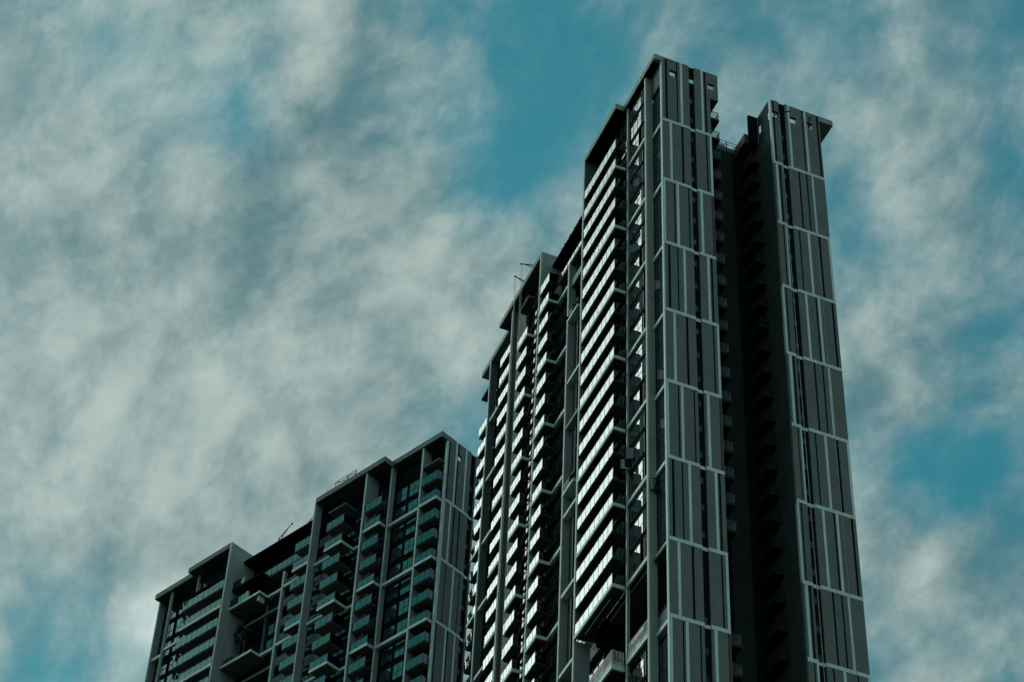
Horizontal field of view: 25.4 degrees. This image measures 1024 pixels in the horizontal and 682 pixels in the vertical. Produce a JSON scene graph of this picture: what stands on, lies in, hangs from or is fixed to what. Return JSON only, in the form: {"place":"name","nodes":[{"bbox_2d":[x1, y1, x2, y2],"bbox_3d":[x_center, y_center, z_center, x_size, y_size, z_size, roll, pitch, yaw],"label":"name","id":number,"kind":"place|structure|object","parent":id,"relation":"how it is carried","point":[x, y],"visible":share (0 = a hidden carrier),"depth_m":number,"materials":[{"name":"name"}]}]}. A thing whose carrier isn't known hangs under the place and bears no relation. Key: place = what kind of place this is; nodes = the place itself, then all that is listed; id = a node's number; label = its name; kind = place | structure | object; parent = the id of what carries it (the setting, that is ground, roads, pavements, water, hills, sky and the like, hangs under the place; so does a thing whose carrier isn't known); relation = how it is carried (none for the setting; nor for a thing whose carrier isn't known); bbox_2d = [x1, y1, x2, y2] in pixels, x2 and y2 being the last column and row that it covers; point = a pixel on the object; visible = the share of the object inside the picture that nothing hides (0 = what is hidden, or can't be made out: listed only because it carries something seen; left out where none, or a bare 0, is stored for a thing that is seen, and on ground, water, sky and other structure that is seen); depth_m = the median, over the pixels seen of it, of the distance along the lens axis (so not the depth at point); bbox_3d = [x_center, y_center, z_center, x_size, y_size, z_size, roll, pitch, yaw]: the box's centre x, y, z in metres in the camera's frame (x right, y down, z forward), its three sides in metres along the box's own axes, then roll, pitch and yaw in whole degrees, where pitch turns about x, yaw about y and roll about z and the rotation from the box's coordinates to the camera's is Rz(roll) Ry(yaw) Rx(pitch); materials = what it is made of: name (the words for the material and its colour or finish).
{"place":"outdoors","nodes":[
{"label":"outdoors","id":0,"kind":"place"},
{"bbox_2d":[0,0,1023,681],"label":"sky","id":1,"kind":"structure","parent":0,"point":[256,255],"materials":[{"name":"blue"}]},
{"bbox_3d":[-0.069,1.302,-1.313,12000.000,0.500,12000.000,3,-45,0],"label":"ground","id":2,"kind":"structure","parent":0,"visible":0},
{"bbox_2d":[145,431,479,681],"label":"apartment tower","id":3,"kind":"structure","parent":2,"relation":"on","point":[363,575],"depth_m":284.06,"materials":[{"name":"paint"}]},
{"bbox_2d":[233,623,257,653],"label":"tree","id":4,"kind":"object","parent":3,"relation":"on","point":[247,633],"visible":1,"depth_m":292.38,"materials":[{"name":"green plant"}]},
{"bbox_2d":[378,667,390,681],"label":"window","id":5,"kind":"structure","parent":3,"relation":"in","point":[384,676],"depth_m":266.57,"materials":[{"name":"glass"}]},
{"bbox_2d":[380,646,392,666],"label":"window","id":6,"kind":"structure","parent":3,"relation":"in","point":[386,655],"depth_m":268.60,"materials":[{"name":"glass"}]},
{"bbox_2d":[382,624,394,641],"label":"window","id":7,"kind":"structure","parent":3,"relation":"in","point":[389,632],"depth_m":271.07,"materials":[{"name":"glass"}]},
{"bbox_2d":[384,604,396,624],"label":"window","id":8,"kind":"structure","parent":3,"relation":"in","point":[390,613],"depth_m":273.10,"materials":[{"name":"glass"}]},
{"bbox_2d":[386,583,398,603],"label":"window","id":9,"kind":"structure","parent":3,"relation":"in","point":[392,593],"depth_m":275.30,"materials":[{"name":"glass"}]},
{"bbox_2d":[388,563,400,579],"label":"window","id":10,"kind":"structure","parent":3,"relation":"in","point":[394,571],"depth_m":277.74,"materials":[{"name":"glass"}]},
{"bbox_2d":[390,543,402,563],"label":"window","id":11,"kind":"structure","parent":3,"relation":"in","point":[396,553],"depth_m":279.81,"materials":[{"name":"glass"}]},
{"bbox_2d":[392,660,403,680],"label":"window","id":12,"kind":"structure","parent":3,"relation":"in","point":[397,668],"depth_m":265.31,"materials":[{"name":"glass"}]},
{"bbox_2d":[392,524,404,543],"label":"window","id":13,"kind":"structure","parent":3,"relation":"in","point":[398,533],"depth_m":282.04,"materials":[{"name":"glass"}]},
{"bbox_2d":[394,505,405,520],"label":"window","id":14,"kind":"structure","parent":3,"relation":"in","point":[401,511],"depth_m":284.53,"materials":[{"name":"glass"}]},
{"bbox_2d":[394,638,405,658],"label":"window","id":15,"kind":"structure","parent":3,"relation":"in","point":[400,646],"depth_m":267.55,"materials":[{"name":"glass"}]},
{"bbox_2d":[395,486,407,505],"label":"window","id":16,"kind":"structure","parent":3,"relation":"in","point":[401,495],"depth_m":286.48,"materials":[{"name":"glass"}]},
{"bbox_2d":[396,617,407,633],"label":"window","id":17,"kind":"structure","parent":3,"relation":"in","point":[402,625],"depth_m":269.98,"materials":[{"name":"glass"}]},
{"bbox_2d":[398,597,408,616],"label":"window","id":18,"kind":"structure","parent":3,"relation":"in","point":[404,604],"depth_m":271.96,"materials":[{"name":"glass"}]},
{"bbox_2d":[400,576,410,595],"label":"window","id":19,"kind":"structure","parent":3,"relation":"in","point":[405,584],"depth_m":274.23,"materials":[{"name":"glass"}]},
{"bbox_2d":[402,556,412,571],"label":"window","id":20,"kind":"structure","parent":3,"relation":"in","point":[407,564],"depth_m":276.69,"materials":[{"name":"glass"}]},
{"bbox_2d":[403,536,414,555],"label":"window","id":21,"kind":"structure","parent":3,"relation":"in","point":[409,544],"depth_m":278.75,"materials":[{"name":"glass"}]},
{"bbox_2d":[405,517,416,535],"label":"window","id":22,"kind":"structure","parent":3,"relation":"in","point":[411,524],"depth_m":280.94,"materials":[{"name":"glass"}]},
{"bbox_2d":[407,498,417,512],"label":"window","id":23,"kind":"structure","parent":3,"relation":"in","point":[413,504],"depth_m":283.35,"materials":[{"name":"glass"}]},
{"bbox_2d":[409,479,419,497],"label":"window","id":24,"kind":"structure","parent":3,"relation":"in","point":[414,487],"depth_m":285.43,"materials":[{"name":"glass"}]},
{"bbox_2d":[463,53,870,681],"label":"apartment tower","id":25,"kind":"structure","parent":2,"relation":"on","point":[669,531],"depth_m":221.02,"materials":[{"name":"paint"}]},
{"bbox_2d":[494,275,523,672],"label":"wall","id":26,"kind":"structure","parent":25,"relation":"attached to","point":[505,476],"depth_m":244.69,"materials":[{"name":"grey concrete"}]},
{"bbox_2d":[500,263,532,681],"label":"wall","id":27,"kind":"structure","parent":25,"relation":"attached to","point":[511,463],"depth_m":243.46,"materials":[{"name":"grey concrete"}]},
{"bbox_2d":[629,132,638,161],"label":"window","id":28,"kind":"structure","parent":25,"relation":"in","point":[634,146],"depth_m":241.12,"materials":[{"name":"glass"}]},
{"bbox_2d":[629,154,638,181],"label":"window","id":29,"kind":"structure","parent":25,"relation":"in","point":[635,165],"depth_m":238.66,"materials":[{"name":"glass"}]},
{"bbox_2d":[629,171,638,201],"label":"window","id":30,"kind":"structure","parent":25,"relation":"in","point":[632,190],"depth_m":236.81,"materials":[{"name":"glass"}]},
{"bbox_2d":[629,253,639,284],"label":"window","id":31,"kind":"structure","parent":25,"relation":"in","point":[635,266],"depth_m":227.62,"materials":[{"name":"glass"}]},
{"bbox_2d":[629,277,639,306],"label":"window","id":32,"kind":"structure","parent":25,"relation":"in","point":[635,290],"depth_m":225.25,"materials":[{"name":"glass"}]},
{"bbox_2d":[629,296,639,328],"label":"window","id":33,"kind":"structure","parent":25,"relation":"in","point":[634,312],"depth_m":223.11,"materials":[{"name":"glass"}]},
{"bbox_2d":[629,389,639,422],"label":"window","id":34,"kind":"structure","parent":25,"relation":"in","point":[634,405],"depth_m":214.20,"materials":[{"name":"glass"}]},
{"bbox_2d":[629,416,639,446],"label":"window","id":35,"kind":"structure","parent":25,"relation":"in","point":[634,432],"depth_m":211.86,"materials":[{"name":"glass"}]},
{"bbox_2d":[629,438,639,472],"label":"window","id":36,"kind":"structure","parent":25,"relation":"in","point":[637,446],"depth_m":209.44,"materials":[{"name":"glass"}]},
{"bbox_2d":[629,542,640,578],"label":"window","id":37,"kind":"structure","parent":25,"relation":"in","point":[635,559],"depth_m":200.78,"materials":[{"name":"glass"}]},
{"bbox_2d":[629,94,641,124],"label":"window","id":38,"kind":"structure","parent":25,"relation":"in","point":[638,103],"depth_m":245.22,"materials":[{"name":"glass"}]},
{"bbox_2d":[629,109,641,142],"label":"window","id":39,"kind":"structure","parent":25,"relation":"in","point":[637,122],"depth_m":243.07,"materials":[{"name":"glass"}]},
{"bbox_2d":[629,187,641,221],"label":"window","id":40,"kind":"structure","parent":25,"relation":"in","point":[637,200],"depth_m":234.16,"materials":[{"name":"glass"}]},
{"bbox_2d":[629,210,641,242],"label":"window","id":41,"kind":"structure","parent":25,"relation":"in","point":[638,221],"depth_m":231.77,"materials":[{"name":"glass"}]},
{"bbox_2d":[629,228,641,263],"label":"window","id":42,"kind":"structure","parent":25,"relation":"in","point":[638,238],"depth_m":229.47,"materials":[{"name":"glass"}]},
{"bbox_2d":[629,315,642,351],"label":"window","id":43,"kind":"structure","parent":25,"relation":"in","point":[637,330],"depth_m":220.73,"materials":[{"name":"glass"}]},
{"bbox_2d":[629,340,642,374],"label":"window","id":44,"kind":"structure","parent":25,"relation":"in","point":[637,355],"depth_m":218.32,"materials":[{"name":"glass"}]},
{"bbox_2d":[629,361,642,398],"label":"window","id":45,"kind":"structure","parent":25,"relation":"in","point":[637,377],"depth_m":216.25,"materials":[{"name":"glass"}]},
{"bbox_2d":[629,459,642,498],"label":"window","id":46,"kind":"structure","parent":25,"relation":"in","point":[636,478],"depth_m":207.30,"materials":[{"name":"glass"}]},
{"bbox_2d":[629,489,642,524],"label":"window","id":47,"kind":"structure","parent":25,"relation":"in","point":[637,504],"depth_m":204.94,"materials":[{"name":"glass"}]},
{"bbox_2d":[629,511,643,551],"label":"window","id":48,"kind":"structure","parent":25,"relation":"in","point":[637,529],"depth_m":202.75,"materials":[{"name":"glass"}]},
{"bbox_2d":[629,623,643,665],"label":"window","id":49,"kind":"structure","parent":25,"relation":"in","point":[643,623],"depth_m":194.01,"materials":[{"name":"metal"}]},
{"bbox_2d":[629,657,643,681],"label":"window","id":50,"kind":"structure","parent":25,"relation":"in","point":[637,675],"depth_m":191.40,"materials":[{"name":"glass"}]},
{"bbox_2d":[653,89,659,117],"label":"window","id":51,"kind":"structure","parent":25,"relation":"in","point":[656,101],"depth_m":240.54,"materials":[{"name":"glass"}]},
{"bbox_2d":[653,108,659,133],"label":"window","id":52,"kind":"structure","parent":25,"relation":"in","point":[656,120],"depth_m":238.61,"materials":[{"name":"glass"}]},
{"bbox_2d":[654,129,660,155],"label":"window","id":53,"kind":"structure","parent":25,"relation":"in","point":[657,141],"depth_m":235.83,"materials":[{"name":"glass"}]},
{"bbox_2d":[654,146,660,175],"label":"window","id":54,"kind":"structure","parent":25,"relation":"in","point":[657,163],"depth_m":233.85,"materials":[{"name":"glass"}]},
{"bbox_2d":[654,166,660,192],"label":"window","id":55,"kind":"structure","parent":25,"relation":"in","point":[657,178],"depth_m":231.80,"materials":[{"name":"glass"}]},
{"bbox_2d":[654,190,661,217],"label":"window","id":56,"kind":"structure","parent":25,"relation":"in","point":[658,200],"depth_m":229.19,"materials":[{"name":"glass"}]},
{"bbox_2d":[654,206,661,237],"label":"window","id":57,"kind":"structure","parent":25,"relation":"in","point":[658,218],"depth_m":227.12,"materials":[{"name":"glass"}]},
{"bbox_2d":[655,228,661,255],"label":"window","id":58,"kind":"structure","parent":25,"relation":"in","point":[658,240],"depth_m":225.05,"materials":[{"name":"glass"}]},
{"bbox_2d":[655,253,662,279],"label":"window","id":59,"kind":"structure","parent":25,"relation":"in","point":[658,264],"depth_m":222.51,"materials":[{"name":"glass"}]},
{"bbox_2d":[655,271,662,303],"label":"window","id":60,"kind":"structure","parent":25,"relation":"in","point":[658,293],"depth_m":220.08,"materials":[{"name":"glass"}]},
{"bbox_2d":[655,294,662,323],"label":"window","id":61,"kind":"structure","parent":25,"relation":"in","point":[659,305],"depth_m":218.37,"materials":[{"name":"glass"}]},
{"bbox_2d":[656,320,663,349],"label":"window","id":62,"kind":"structure","parent":25,"relation":"in","point":[659,331],"depth_m":215.75,"materials":[{"name":"glass"}]},
{"bbox_2d":[656,339,663,373],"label":"window","id":63,"kind":"structure","parent":25,"relation":"in","point":[660,350],"depth_m":213.68,"materials":[{"name":"glass"}]},
{"bbox_2d":[656,364,663,394],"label":"window","id":64,"kind":"structure","parent":25,"relation":"in","point":[659,383],"depth_m":211.55,"materials":[{"name":"glass"}]},
{"bbox_2d":[656,392,664,422],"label":"window","id":65,"kind":"structure","parent":25,"relation":"in","point":[660,409],"depth_m":209.08,"materials":[{"name":"glass"}]},
{"bbox_2d":[657,412,664,447],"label":"window","id":66,"kind":"structure","parent":25,"relation":"in","point":[660,432],"depth_m":206.80,"materials":[{"name":"glass"}]},
{"bbox_2d":[657,438,664,470],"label":"window","id":67,"kind":"structure","parent":25,"relation":"in","point":[661,449],"depth_m":204.89,"materials":[{"name":"glass"}]},
{"bbox_2d":[657,468,665,500],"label":"window","id":68,"kind":"structure","parent":25,"relation":"in","point":[662,480],"depth_m":202.21,"materials":[{"name":"glass"}]},
{"bbox_2d":[657,490,665,527],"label":"window","id":69,"kind":"structure","parent":25,"relation":"in","point":[661,504],"depth_m":200.29,"materials":[{"name":"glass"}]},
{"bbox_2d":[658,518,665,551],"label":"window","id":70,"kind":"structure","parent":25,"relation":"in","point":[662,528],"depth_m":198.15,"materials":[{"name":"glass"}]},
{"bbox_2d":[659,603,667,642],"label":"window","id":71,"kind":"structure","parent":25,"relation":"in","point":[664,633],"depth_m":191.21,"materials":[{"name":"metal"}]},
{"bbox_2d":[659,636,667,672],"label":"window","id":72,"kind":"structure","parent":25,"relation":"in","point":[663,649],"depth_m":188.91,"materials":[{"name":"glass"}]},
{"bbox_2d":[659,663,667,681],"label":"window","id":73,"kind":"structure","parent":25,"relation":"in","point":[663,675],"depth_m":187.38,"materials":[{"name":"glass"}]},
{"bbox_2d":[694,257,698,267],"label":"slot window","id":74,"kind":"structure","parent":25,"relation":"in","point":[696,261],"depth_m":222.41,"materials":[{"name":"glass"}]},
{"bbox_2d":[695,279,699,289],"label":"slot window","id":75,"kind":"structure","parent":25,"relation":"in","point":[697,283],"depth_m":220.19,"materials":[{"name":"glass"}]},
{"bbox_2d":[695,302,700,312],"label":"slot window","id":76,"kind":"structure","parent":25,"relation":"in","point":[697,305],"depth_m":217.92,"materials":[{"name":"glass"}]},
{"bbox_2d":[696,325,700,335],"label":"slot window","id":77,"kind":"structure","parent":25,"relation":"in","point":[698,328],"depth_m":215.72,"materials":[{"name":"glass"}]},
{"bbox_2d":[697,348,701,358],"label":"slot window","id":78,"kind":"structure","parent":25,"relation":"in","point":[699,352],"depth_m":213.52,"materials":[{"name":"glass"}]},
{"bbox_2d":[697,372,702,383],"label":"slot window","id":79,"kind":"structure","parent":25,"relation":"in","point":[699,375],"depth_m":211.26,"materials":[{"name":"glass"}]},
{"bbox_2d":[698,396,703,407],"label":"slot window","id":80,"kind":"structure","parent":25,"relation":"in","point":[700,400],"depth_m":208.98,"materials":[{"name":"glass"}]},
{"bbox_2d":[699,422,703,432],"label":"slot window","id":81,"kind":"structure","parent":25,"relation":"in","point":[701,425],"depth_m":206.77,"materials":[{"name":"glass"}]},
{"bbox_2d":[699,447,704,458],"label":"slot window","id":82,"kind":"structure","parent":25,"relation":"in","point":[702,450],"depth_m":204.59,"materials":[{"name":"glass"}]},
{"bbox_2d":[700,473,705,484],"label":"slot window","id":83,"kind":"structure","parent":25,"relation":"in","point":[702,476],"depth_m":202.30,"materials":[{"name":"glass"}]},
{"bbox_2d":[701,500,706,511],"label":"slot window","id":84,"kind":"structure","parent":25,"relation":"in","point":[703,503],"depth_m":200.09,"materials":[{"name":"glass"}]},
{"bbox_2d":[702,527,707,539],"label":"slot window","id":85,"kind":"structure","parent":25,"relation":"in","point":[704,530],"depth_m":197.81,"materials":[{"name":"glass"}]},
{"bbox_2d":[704,612,709,624],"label":"slot window","id":86,"kind":"structure","parent":25,"relation":"in","point":[706,616],"depth_m":191.16,"materials":[{"name":"glass"}]},
{"bbox_2d":[705,642,710,655],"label":"slot window","id":87,"kind":"structure","parent":25,"relation":"in","point":[707,645],"depth_m":188.89,"materials":[{"name":"glass"}]},
{"bbox_2d":[706,673,711,681],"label":"slot window","id":88,"kind":"structure","parent":25,"relation":"in","point":[708,676],"depth_m":186.83,"materials":[{"name":"glass"}]},
{"bbox_2d":[773,110,789,116],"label":"davit arm","id":89,"kind":"object","parent":25,"relation":"attached to","point":[780,112],"visible":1,"depth_m":245.04},
{"bbox_2d":[779,118,824,681],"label":"wall","id":90,"kind":"structure","parent":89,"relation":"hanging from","point":[802,410],"depth_m":212.99,"materials":[{"name":"grey concrete"}]},
{"bbox_2d":[786,210,791,219],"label":"slot window","id":91,"kind":"structure","parent":25,"relation":"in","point":[788,213],"depth_m":234.45,"materials":[{"name":"glass"}]},
{"bbox_2d":[789,251,794,261],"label":"slot window","id":92,"kind":"structure","parent":25,"relation":"in","point":[792,254],"depth_m":230.00,"materials":[{"name":"glass"}]},
{"bbox_2d":[790,272,796,282],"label":"slot window","id":93,"kind":"structure","parent":25,"relation":"in","point":[793,275],"depth_m":227.71,"materials":[{"name":"glass"}]},
{"bbox_2d":[792,294,797,304],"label":"slot window","id":94,"kind":"structure","parent":25,"relation":"in","point":[795,300],"depth_m":225.41,"materials":[{"name":"glass"}]},
{"bbox_2d":[794,316,799,326],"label":"slot window","id":95,"kind":"structure","parent":25,"relation":"in","point":[797,324],"depth_m":223.22,"materials":[{"name":"glass"}]},
{"bbox_2d":[795,339,801,349],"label":"slot window","id":96,"kind":"structure","parent":25,"relation":"in","point":[799,341],"depth_m":221.00,"materials":[{"name":"glass"}]},
{"bbox_2d":[797,362,803,372],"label":"slot window","id":97,"kind":"structure","parent":25,"relation":"in","point":[801,365],"depth_m":218.74,"materials":[{"name":"glass"}]},
{"bbox_2d":[799,386,804,396],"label":"slot window","id":98,"kind":"structure","parent":25,"relation":"in","point":[800,387],"depth_m":216.54,"materials":[{"name":"glass"}]},
{"bbox_2d":[800,409,806,420],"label":"slot window","id":99,"kind":"structure","parent":25,"relation":"in","point":[802,412],"depth_m":214.30,"materials":[{"name":"glass"}]},
{"bbox_2d":[802,434,808,445],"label":"slot window","id":100,"kind":"structure","parent":25,"relation":"in","point":[806,436],"depth_m":212.09,"materials":[{"name":"glass"}]},
{"bbox_2d":[804,459,810,470],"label":"slot window","id":101,"kind":"structure","parent":25,"relation":"in","point":[806,462],"depth_m":209.80,"materials":[{"name":"glass"}]},
{"bbox_2d":[806,484,812,496],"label":"slot window","id":102,"kind":"structure","parent":25,"relation":"in","point":[807,486],"depth_m":207.56,"materials":[{"name":"glass"}]},
{"bbox_2d":[808,511,814,522],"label":"slot window","id":103,"kind":"structure","parent":25,"relation":"in","point":[809,512],"depth_m":205.29,"materials":[{"name":"glass"}]},
{"bbox_2d":[810,537,816,549],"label":"slot window","id":104,"kind":"structure","parent":25,"relation":"in","point":[811,539],"depth_m":203.05,"materials":[{"name":"glass"}]},
{"bbox_2d":[812,564,818,577],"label":"slot window","id":105,"kind":"structure","parent":25,"relation":"in","point":[814,573],"depth_m":200.78,"materials":[{"name":"glass"}]},
{"bbox_2d":[814,592,820,605],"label":"slot window","id":106,"kind":"structure","parent":25,"relation":"in","point":[816,598],"depth_m":198.59,"materials":[{"name":"glass"}]},
{"bbox_2d":[816,621,822,633],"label":"slot window","id":107,"kind":"structure","parent":25,"relation":"in","point":[818,623],"depth_m":196.37,"materials":[{"name":"glass"}]},
{"bbox_2d":[818,650,824,662],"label":"slot window","id":108,"kind":"structure","parent":25,"relation":"in","point":[820,659],"depth_m":194.15,"materials":[{"name":"glass"}]},
{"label":"davit arm","id":109,"kind":"object","parent":25,"relation":"attached to","visible":0},
{"bbox_2d":[806,124,857,681],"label":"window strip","id":110,"kind":"object","parent":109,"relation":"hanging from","point":[833,420],"visible":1,"depth_m":213.50,"materials":[{"name":"black glass"}]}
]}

